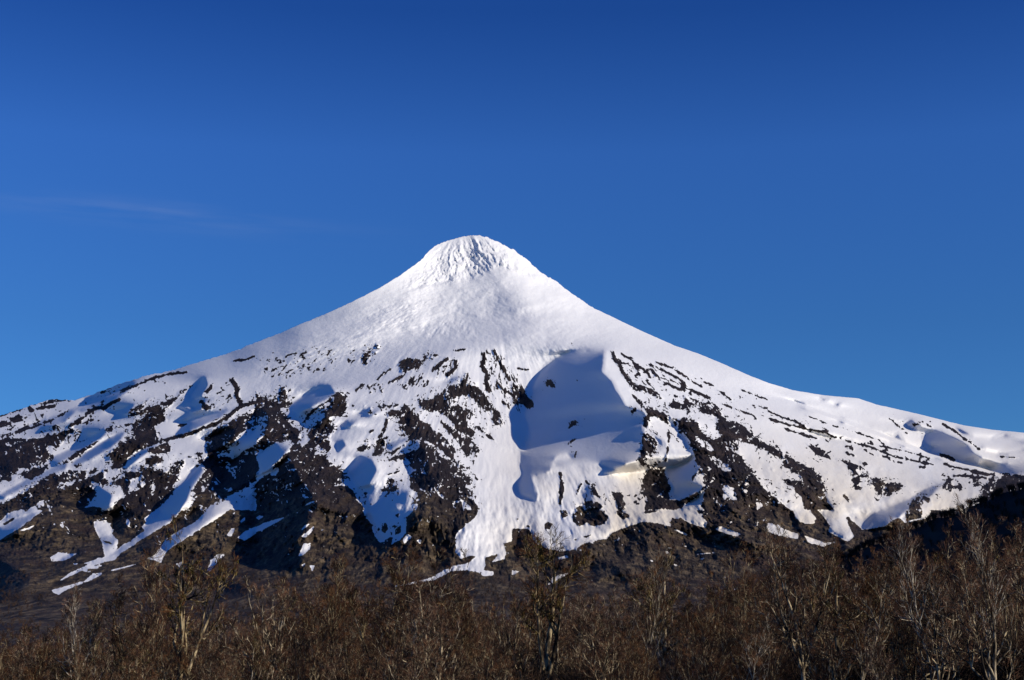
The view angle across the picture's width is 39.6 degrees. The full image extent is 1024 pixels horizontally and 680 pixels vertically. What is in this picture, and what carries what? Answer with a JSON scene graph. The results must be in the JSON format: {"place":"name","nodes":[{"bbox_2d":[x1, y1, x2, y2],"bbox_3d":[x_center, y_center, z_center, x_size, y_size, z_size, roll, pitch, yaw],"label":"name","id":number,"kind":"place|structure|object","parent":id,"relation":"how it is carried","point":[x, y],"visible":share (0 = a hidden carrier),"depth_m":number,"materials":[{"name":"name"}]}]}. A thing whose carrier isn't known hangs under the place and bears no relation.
{"place":"outdoors","nodes":[
{"label":"outdoors","id":0,"kind":"place"},
{"bbox_2d":[13,661,369,678],"bbox_3d":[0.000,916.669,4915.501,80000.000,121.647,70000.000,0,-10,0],"label":"ground","id":1,"kind":"structure","parent":0,"point":[170,667],"depth_m":1514.46,"materials":[{"name":"soil"}]},
{"bbox_2d":[0,627,36,679],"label":"bare tree","id":2,"kind":"object","parent":1,"relation":"on","point":[7,651],"visible":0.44,"depth_m":122.92,"materials":[{"name":"brown plant"}]},
{"bbox_2d":[2,624,58,679],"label":"bare tree","id":3,"kind":"object","parent":1,"relation":"on","point":[25,649],"visible":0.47,"depth_m":116.66,"materials":[{"name":"brown plant"}]},
{"bbox_2d":[3,634,58,679],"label":"bare tree","id":4,"kind":"object","parent":1,"relation":"on","point":[18,663],"visible":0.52,"depth_m":81.70,"materials":[{"name":"brown plant"}]},
{"bbox_2d":[13,643,51,679],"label":"bare tree","id":5,"kind":"object","parent":1,"relation":"on","point":[32,672],"visible":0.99,"depth_m":39.81,"materials":[{"name":"brown plant"}]},
{"bbox_2d":[20,624,77,679],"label":"bare tree","id":6,"kind":"object","parent":1,"relation":"on","point":[50,654],"visible":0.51,"depth_m":77.83,"materials":[{"name":"brown plant"}]},
{"bbox_2d":[42,657,81,679],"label":"bare tree","id":7,"kind":"object","parent":1,"relation":"on","point":[62,673],"visible":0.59,"depth_m":75.81,"materials":[{"name":"brown plant"}]},
{"bbox_2d":[50,648,88,679],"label":"bare tree","id":8,"kind":"object","parent":1,"relation":"on","point":[75,665],"visible":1,"depth_m":47.75,"materials":[{"name":"brown plant"}]},
{"bbox_2d":[47,577,103,679],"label":"bare tree","id":9,"kind":"object","parent":1,"relation":"on","point":[72,605],"visible":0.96,"depth_m":69.97,"materials":[{"name":"brown plant"}]},
{"bbox_2d":[67,595,124,676],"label":"bare tree","id":10,"kind":"object","parent":1,"relation":"on","point":[97,625],"visible":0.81,"depth_m":73.85,"materials":[{"name":"brown plant"}]},
{"bbox_2d":[85,656,122,679],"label":"bare tree","id":11,"kind":"object","parent":1,"relation":"on","point":[103,675],"visible":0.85,"depth_m":70.38,"materials":[{"name":"brown plant"}]},
{"bbox_2d":[86,570,158,679],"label":"bare tree","id":12,"kind":"object","parent":1,"relation":"on","point":[115,626],"visible":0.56,"depth_m":75.64,"materials":[{"name":"brown plant"}]},
{"bbox_2d":[102,649,158,679],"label":"bare tree","id":13,"kind":"object","parent":1,"relation":"on","point":[141,668],"visible":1,"depth_m":42.53,"materials":[{"name":"brown plant"}]},
{"bbox_2d":[111,644,165,679],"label":"bare tree","id":14,"kind":"object","parent":1,"relation":"on","point":[136,659],"visible":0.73,"depth_m":55.65,"materials":[{"name":"brown plant"}]},
{"bbox_2d":[109,531,195,679],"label":"bare tree","id":15,"kind":"object","parent":1,"relation":"on","point":[154,582],"visible":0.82,"depth_m":74.66,"materials":[{"name":"brown plant"}]},
{"bbox_2d":[147,629,205,679],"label":"bare tree","id":16,"kind":"object","parent":1,"relation":"on","point":[185,666],"visible":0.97,"depth_m":50.16,"materials":[{"name":"brown plant"}]},
{"bbox_2d":[155,602,219,678],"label":"bare tree","id":17,"kind":"object","parent":1,"relation":"on","point":[169,636],"visible":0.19,"depth_m":140.17,"materials":[{"name":"brown plant"}]},
{"bbox_2d":[152,515,242,679],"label":"bare tree","id":18,"kind":"object","parent":1,"relation":"on","point":[192,574],"visible":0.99,"depth_m":68.97,"materials":[{"name":"brown plant"}]},
{"bbox_2d":[189,601,237,666],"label":"bare tree","id":19,"kind":"object","parent":1,"relation":"on","point":[192,634],"visible":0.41,"depth_m":124.50,"materials":[{"name":"brown plant"}]},
{"bbox_2d":[193,644,242,679],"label":"bare tree","id":20,"kind":"object","parent":1,"relation":"on","point":[235,656],"visible":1,"depth_m":38.13,"materials":[{"name":"brown plant"}]},
{"bbox_2d":[191,609,255,679],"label":"bare tree","id":21,"kind":"object","parent":1,"relation":"on","point":[203,650],"visible":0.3,"depth_m":98.89,"materials":[{"name":"brown plant"}]},
{"bbox_2d":[193,615,263,679],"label":"bare tree","id":22,"kind":"object","parent":1,"relation":"on","point":[218,650],"visible":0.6,"depth_m":72.42,"materials":[{"name":"brown plant"}]},
{"bbox_2d":[239,617,267,679],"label":"bare tree","id":23,"kind":"object","parent":1,"relation":"on","point":[255,649],"visible":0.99,"depth_m":64.88,"materials":[{"name":"brown plant"}]},
{"bbox_2d":[215,574,296,679],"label":"bare tree","id":24,"kind":"object","parent":1,"relation":"on","point":[279,616],"visible":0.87,"depth_m":70.31,"materials":[{"name":"brown plant"}]},
{"bbox_2d":[233,604,304,678],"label":"bare tree","id":25,"kind":"object","parent":1,"relation":"on","point":[274,638],"visible":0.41,"depth_m":107.39,"materials":[{"name":"brown plant"}]},
{"bbox_2d":[253,575,309,678],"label":"bare tree","id":26,"kind":"object","parent":1,"relation":"on","point":[288,602],"visible":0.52,"depth_m":119.68,"materials":[{"name":"brown plant"}]},
{"bbox_2d":[273,624,339,679],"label":"bare tree","id":27,"kind":"object","parent":1,"relation":"on","point":[314,646],"visible":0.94,"depth_m":54.30,"materials":[{"name":"brown plant"}]},
{"bbox_2d":[282,584,356,676],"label":"bare tree","id":28,"kind":"object","parent":1,"relation":"on","point":[308,622],"visible":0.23,"depth_m":134.62,"materials":[{"name":"brown plant"}]},
{"bbox_2d":[260,576,379,678],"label":"bare tree","id":29,"kind":"object","parent":1,"relation":"on","point":[318,612],"visible":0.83,"depth_m":74.49,"materials":[{"name":"brown plant"}]},
{"bbox_2d":[301,632,338,679],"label":"bare tree","id":30,"kind":"object","parent":1,"relation":"on","point":[317,661],"visible":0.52,"depth_m":63.03,"materials":[{"name":"brown plant"}]},
{"bbox_2d":[295,553,354,672],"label":"bare tree","id":31,"kind":"object","parent":1,"relation":"on","point":[332,594],"visible":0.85,"depth_m":82.13,"materials":[{"name":"brown plant"}]},
{"bbox_2d":[334,584,375,675],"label":"bare tree","id":32,"kind":"object","parent":1,"relation":"on","point":[347,627],"visible":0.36,"depth_m":126.88,"materials":[{"name":"brown plant"}]},
{"bbox_2d":[319,602,392,673],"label":"bare tree","id":33,"kind":"object","parent":1,"relation":"on","point":[350,638],"visible":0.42,"depth_m":111.47,"materials":[{"name":"brown plant"}]},
{"bbox_2d":[337,645,383,679],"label":"bare tree","id":34,"kind":"object","parent":1,"relation":"on","point":[356,671],"visible":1,"depth_m":40.95,"materials":[{"name":"brown plant"}]},
{"bbox_2d":[348,619,390,679],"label":"bare tree","id":35,"kind":"object","parent":1,"relation":"on","point":[371,649],"visible":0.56,"depth_m":72.46,"materials":[{"name":"brown plant"}]},
{"bbox_2d":[356,579,399,668],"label":"bare tree","id":36,"kind":"object","parent":1,"relation":"on","point":[381,598],"visible":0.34,"depth_m":148.94,"materials":[{"name":"brown plant"}]},
{"bbox_2d":[343,544,420,677],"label":"bare tree","id":37,"kind":"object","parent":1,"relation":"on","point":[352,604],"visible":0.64,"depth_m":76.53,"materials":[{"name":"brown plant"}]},
{"bbox_2d":[363,610,454,679],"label":"bare tree","id":38,"kind":"object","parent":1,"relation":"on","point":[396,661],"visible":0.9,"depth_m":57.63,"materials":[{"name":"brown plant"}]},
{"bbox_2d":[355,543,478,679],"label":"bare tree","id":39,"kind":"object","parent":1,"relation":"on","point":[433,566],"visible":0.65,"depth_m":71.15,"materials":[{"name":"brown plant"}]},
{"bbox_2d":[370,564,468,679],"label":"bare tree","id":40,"kind":"object","parent":1,"relation":"on","point":[426,615],"visible":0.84,"depth_m":60.85,"materials":[{"name":"brown plant"}]},
{"bbox_2d":[407,643,447,679],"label":"bare tree","id":41,"kind":"object","parent":1,"relation":"on","point":[437,671],"visible":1,"depth_m":44.21,"materials":[{"name":"brown plant"}]},
{"bbox_2d":[439,629,473,679],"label":"bare tree","id":42,"kind":"object","parent":1,"relation":"on","point":[459,665],"visible":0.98,"depth_m":52.71,"materials":[{"name":"brown plant"}]},
{"bbox_2d":[435,586,504,679],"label":"bare tree","id":43,"kind":"object","parent":1,"relation":"on","point":[462,628],"visible":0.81,"depth_m":66.88,"materials":[{"name":"brown plant"}]},
{"bbox_2d":[446,573,496,668],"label":"bare tree","id":44,"kind":"object","parent":1,"relation":"on","point":[478,614],"visible":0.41,"depth_m":78.53,"materials":[{"name":"brown plant"}]},
{"bbox_2d":[467,641,515,679],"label":"bare tree","id":45,"kind":"object","parent":1,"relation":"on","point":[474,656],"visible":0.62,"depth_m":47.20,"materials":[{"name":"brown plant"}]},
{"bbox_2d":[465,599,541,679],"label":"bare tree","id":46,"kind":"object","parent":1,"relation":"on","point":[508,648],"visible":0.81,"depth_m":69.58,"materials":[{"name":"brown plant"}]},
{"bbox_2d":[470,634,536,679],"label":"bare tree","id":47,"kind":"object","parent":1,"relation":"on","point":[490,664],"visible":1,"depth_m":39.09,"materials":[{"name":"brown plant"}]},
{"bbox_2d":[477,593,530,675],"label":"bare tree","id":48,"kind":"object","parent":1,"relation":"on","point":[499,620],"visible":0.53,"depth_m":81.79,"materials":[{"name":"brown plant"}]},
{"bbox_2d":[484,597,544,673],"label":"bare tree","id":49,"kind":"object","parent":1,"relation":"on","point":[518,636],"visible":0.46,"depth_m":84.25,"materials":[{"name":"brown plant"}]},
{"bbox_2d":[501,589,579,672],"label":"bare tree","id":50,"kind":"object","parent":1,"relation":"on","point":[514,595],"visible":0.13,"depth_m":126.97,"materials":[{"name":"brown plant"}]},
{"bbox_2d":[517,592,574,677],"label":"bare tree","id":51,"kind":"object","parent":1,"relation":"on","point":[543,637],"visible":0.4,"depth_m":79.07,"materials":[{"name":"brown plant"}]},
{"bbox_2d":[514,523,595,679],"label":"bare tree","id":52,"kind":"object","parent":1,"relation":"on","point":[537,597],"visible":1,"depth_m":68.07,"materials":[{"name":"brown plant"}]},
{"bbox_2d":[106,617,1023,679],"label":"undergrowth","id":53,"kind":"object","parent":1,"relation":"on","point":[967,673],"visible":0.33,"depth_m":64.44,"materials":[{"name":"plant"}]},
{"bbox_2d":[550,618,581,669],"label":"bare tree","id":54,"kind":"object","parent":1,"relation":"on","point":[564,654],"visible":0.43,"depth_m":94.09,"materials":[{"name":"brown plant"}]},
{"bbox_2d":[559,593,602,676],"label":"bare tree","id":55,"kind":"object","parent":1,"relation":"on","point":[579,619],"visible":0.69,"depth_m":71.99,"materials":[{"name":"brown plant"}]},
{"bbox_2d":[551,590,613,658],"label":"bare tree","id":56,"kind":"object","parent":1,"relation":"on","point":[584,612],"visible":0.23,"depth_m":147.00,"materials":[{"name":"brown plant"}]},
{"bbox_2d":[556,592,610,666],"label":"bare tree","id":57,"kind":"object","parent":1,"relation":"on","point":[592,601],"visible":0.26,"depth_m":129.27,"materials":[{"name":"brown plant"}]},
{"bbox_2d":[571,647,616,679],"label":"bare tree","id":58,"kind":"object","parent":1,"relation":"on","point":[587,671],"visible":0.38,"depth_m":55.55,"materials":[{"name":"brown plant"}]},
{"bbox_2d":[564,592,625,679],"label":"bare tree","id":59,"kind":"object","parent":1,"relation":"on","point":[608,660],"visible":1,"depth_m":42.16,"materials":[{"name":"brown plant"}]},
{"bbox_2d":[582,585,645,665],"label":"bare tree","id":60,"kind":"object","parent":1,"relation":"on","point":[615,609],"visible":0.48,"depth_m":76.73,"materials":[{"name":"brown plant"}]},
{"bbox_2d":[592,610,644,670],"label":"bare tree","id":61,"kind":"object","parent":1,"relation":"on","point":[615,636],"visible":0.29,"depth_m":73.61,"materials":[{"name":"brown plant"}]},
{"bbox_2d":[589,624,665,679],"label":"bare tree","id":62,"kind":"object","parent":1,"relation":"on","point":[626,662],"visible":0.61,"depth_m":50.43,"materials":[{"name":"brown plant"}]},
{"bbox_2d":[610,631,664,679],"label":"bare tree","id":63,"kind":"object","parent":1,"relation":"on","point":[636,668],"visible":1,"depth_m":38.07,"materials":[{"name":"brown plant"}]},
{"bbox_2d":[605,592,670,661],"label":"bare tree","id":64,"kind":"object","parent":1,"relation":"on","point":[611,597],"visible":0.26,"depth_m":114.02,"materials":[{"name":"brown plant"}]},
{"bbox_2d":[625,540,674,679],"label":"bare tree","id":65,"kind":"object","parent":1,"relation":"on","point":[656,605],"visible":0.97,"depth_m":59.30,"materials":[{"name":"brown plant"}]},
{"bbox_2d":[622,544,705,673],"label":"bare tree","id":66,"kind":"object","parent":1,"relation":"on","point":[649,593],"visible":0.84,"depth_m":68.00,"materials":[{"name":"brown plant"}]},
{"bbox_2d":[638,591,699,658],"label":"bare tree","id":67,"kind":"object","parent":1,"relation":"on","point":[671,619],"visible":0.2,"depth_m":82.59,"materials":[{"name":"brown plant"}]},
{"bbox_2d":[653,627,715,679],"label":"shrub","id":68,"kind":"object","parent":1,"relation":"on","point":[670,668],"visible":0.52,"depth_m":58.73,"materials":[{"name":"brown plant"}]},
{"bbox_2d":[657,619,738,679],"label":"bare tree","id":69,"kind":"object","parent":1,"relation":"on","point":[713,673],"visible":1,"depth_m":45.37,"materials":[{"name":"brown plant"}]},
{"bbox_2d":[679,569,733,662],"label":"bare tree","id":70,"kind":"object","parent":1,"relation":"on","point":[710,591],"visible":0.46,"depth_m":74.96,"materials":[{"name":"brown plant"}]},
{"bbox_2d":[671,585,754,679],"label":"bare tree","id":71,"kind":"object","parent":1,"relation":"on","point":[695,627],"visible":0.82,"depth_m":53.99,"materials":[{"name":"brown plant"}]},
{"bbox_2d":[699,539,790,663],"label":"bare tree","id":72,"kind":"object","parent":1,"relation":"on","point":[750,581],"visible":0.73,"depth_m":73.22,"materials":[{"name":"brown plant"}]},
{"bbox_2d":[711,602,782,679],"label":"bare tree","id":73,"kind":"object","parent":1,"relation":"on","point":[736,665],"visible":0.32,"depth_m":62.21,"materials":[{"name":"brown plant"}]},
{"bbox_2d":[732,608,785,679],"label":"bare tree","id":74,"kind":"object","parent":1,"relation":"on","point":[755,655],"visible":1,"depth_m":39.97,"materials":[{"name":"brown plant"}]},
{"bbox_2d":[714,522,805,679],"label":"bare tree","id":75,"kind":"object","parent":1,"relation":"on","point":[769,574],"visible":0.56,"depth_m":65.56,"materials":[{"name":"brown plant"}]},
{"bbox_2d":[720,607,799,679],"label":"bare tree","id":76,"kind":"object","parent":1,"relation":"on","point":[741,646],"visible":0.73,"depth_m":48.03,"materials":[{"name":"brown plant"}]},
{"bbox_2d":[737,585,801,660],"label":"bare tree","id":77,"kind":"object","parent":1,"relation":"on","point":[758,595],"visible":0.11,"depth_m":86.54,"materials":[{"name":"brown plant"}]},
{"bbox_2d":[761,559,830,652],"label":"bare tree","id":78,"kind":"object","parent":1,"relation":"on","point":[800,597],"visible":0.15,"depth_m":80.72,"materials":[{"name":"brown plant"}]},
{"bbox_2d":[747,520,847,679],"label":"bare tree","id":79,"kind":"object","parent":1,"relation":"on","point":[790,610],"visible":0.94,"depth_m":57.48,"materials":[{"name":"brown plant"}]},
{"bbox_2d":[793,557,843,645],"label":"bare tree","id":80,"kind":"object","parent":1,"relation":"on","point":[819,567],"visible":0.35,"depth_m":95.61,"materials":[{"name":"brown plant"}]},
{"bbox_2d":[794,616,854,679],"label":"bare tree","id":81,"kind":"object","parent":1,"relation":"on","point":[833,675],"visible":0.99,"depth_m":43.44,"materials":[{"name":"brown plant"}]},
{"bbox_2d":[777,560,885,679],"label":"bare tree","id":82,"kind":"object","parent":1,"relation":"on","point":[833,613],"visible":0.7,"depth_m":57.07,"materials":[{"name":"brown plant"}]},
{"bbox_2d":[800,538,863,669],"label":"bare tree","id":83,"kind":"object","parent":1,"relation":"on","point":[840,586],"visible":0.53,"depth_m":65.32,"materials":[{"name":"brown plant"}]},
{"bbox_2d":[817,551,871,646],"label":"bare tree","id":84,"kind":"object","parent":1,"relation":"on","point":[846,578],"visible":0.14,"depth_m":132.15,"materials":[{"name":"brown plant"}]},
{"bbox_2d":[828,557,905,677],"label":"bare tree","id":85,"kind":"object","parent":1,"relation":"on","point":[857,630],"visible":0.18,"depth_m":65.70,"materials":[{"name":"brown plant"}]},
{"bbox_2d":[807,546,937,679],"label":"bare tree","id":86,"kind":"object","parent":1,"relation":"on","point":[860,618],"visible":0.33,"depth_m":60.15,"materials":[{"name":"brown plant"}]},
{"bbox_2d":[847,623,905,679],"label":"bare tree","id":87,"kind":"object","parent":1,"relation":"on","point":[872,652],"visible":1,"depth_m":38.88,"materials":[{"name":"brown plant"}]},
{"bbox_2d":[845,535,911,679],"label":"bare tree","id":88,"kind":"object","parent":1,"relation":"on","point":[887,578],"visible":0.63,"depth_m":54.45,"materials":[{"name":"brown plant"}]},
{"bbox_2d":[854,553,940,679],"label":"bare tree","id":89,"kind":"object","parent":1,"relation":"on","point":[885,646],"visible":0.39,"depth_m":59.77,"materials":[{"name":"brown plant"}]},
{"bbox_2d":[877,607,926,679],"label":"bare tree","id":90,"kind":"object","parent":1,"relation":"on","point":[906,666],"visible":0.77,"depth_m":51.31,"materials":[{"name":"brown plant"}]},
{"bbox_2d":[870,515,974,679],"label":"bare tree","id":91,"kind":"object","parent":1,"relation":"on","point":[888,561],"visible":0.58,"depth_m":52.48,"materials":[{"name":"brown plant"}]},
{"bbox_2d":[901,557,947,671],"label":"bare tree","id":92,"kind":"object","parent":1,"relation":"on","point":[930,604],"visible":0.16,"depth_m":68.68,"materials":[{"name":"brown plant"}]},
{"bbox_2d":[885,515,968,679],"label":"bare tree","id":93,"kind":"object","parent":1,"relation":"on","point":[911,545],"visible":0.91,"depth_m":49.11,"materials":[{"name":"brown plant"}]},
{"bbox_2d":[908,561,979,679],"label":"bare tree","id":94,"kind":"object","parent":1,"relation":"on","point":[951,652],"visible":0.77,"depth_m":46.20,"materials":[{"name":"brown plant"}]},
{"bbox_2d":[901,518,987,679],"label":"bare tree","id":95,"kind":"object","parent":1,"relation":"on","point":[957,677],"visible":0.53,"depth_m":50.82,"materials":[{"name":"brown plant"}]},
{"bbox_2d":[933,536,1023,679],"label":"bare tree","id":96,"kind":"object","parent":1,"relation":"on","point":[974,622],"visible":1,"depth_m":41.68,"materials":[{"name":"brown plant"}]},
{"bbox_2d":[953,493,1014,679],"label":"bare tree","id":97,"kind":"object","parent":1,"relation":"on","point":[971,522],"visible":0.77,"depth_m":44.39,"materials":[{"name":"brown plant"}]},
{"bbox_2d":[955,514,1023,679],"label":"bare tree","id":98,"kind":"object","parent":1,"relation":"on","point":[1017,535],"visible":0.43,"depth_m":49.57,"materials":[{"name":"brown plant"}]},
{"bbox_2d":[976,563,1023,673],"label":"bare tree","id":99,"kind":"object","parent":1,"relation":"on","point":[1012,599],"visible":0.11,"depth_m":78.66,"materials":[{"name":"brown plant"}]},
{"bbox_2d":[994,519,1023,642],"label":"bare tree","id":100,"kind":"object","parent":1,"relation":"on","point":[1013,564],"visible":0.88,"depth_m":47.42,"materials":[{"name":"brown plant"}]},
{"bbox_2d":[0,235,1023,660],"bbox_3d":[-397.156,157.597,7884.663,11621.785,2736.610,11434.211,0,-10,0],"label":"mountain","id":101,"kind":"structure","parent":0,"point":[484,399],"depth_m":6840.57,"materials":[{"name":"snow"}]},
{"bbox_2d":[0,558,766,648],"bbox_3d":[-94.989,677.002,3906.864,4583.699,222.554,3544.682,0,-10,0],"label":"scrub","id":102,"kind":"object","parent":101,"relation":"on","point":[124,608],"visible":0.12,"depth_m":3923.24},
{"bbox_2d":[0,0,1023,432],"label":"sky","id":103,"kind":"structure","parent":0,"point":[822,197],"materials":[{"name":"blue"}]},
{"bbox_2d":[715,489,1023,649],"bbox_3d":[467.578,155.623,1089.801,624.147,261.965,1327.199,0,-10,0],"label":"wooded spur","id":104,"kind":"structure","parent":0,"point":[927,532],"depth_m":1339.38,"materials":[{"name":"brown wood"}]},
{"bbox_2d":[759,481,1023,638],"bbox_3d":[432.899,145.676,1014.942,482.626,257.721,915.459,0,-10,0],"label":"spur wood","id":105,"kind":"object","parent":104,"relation":"on","point":[1006,512],"visible":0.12,"depth_m":1340.31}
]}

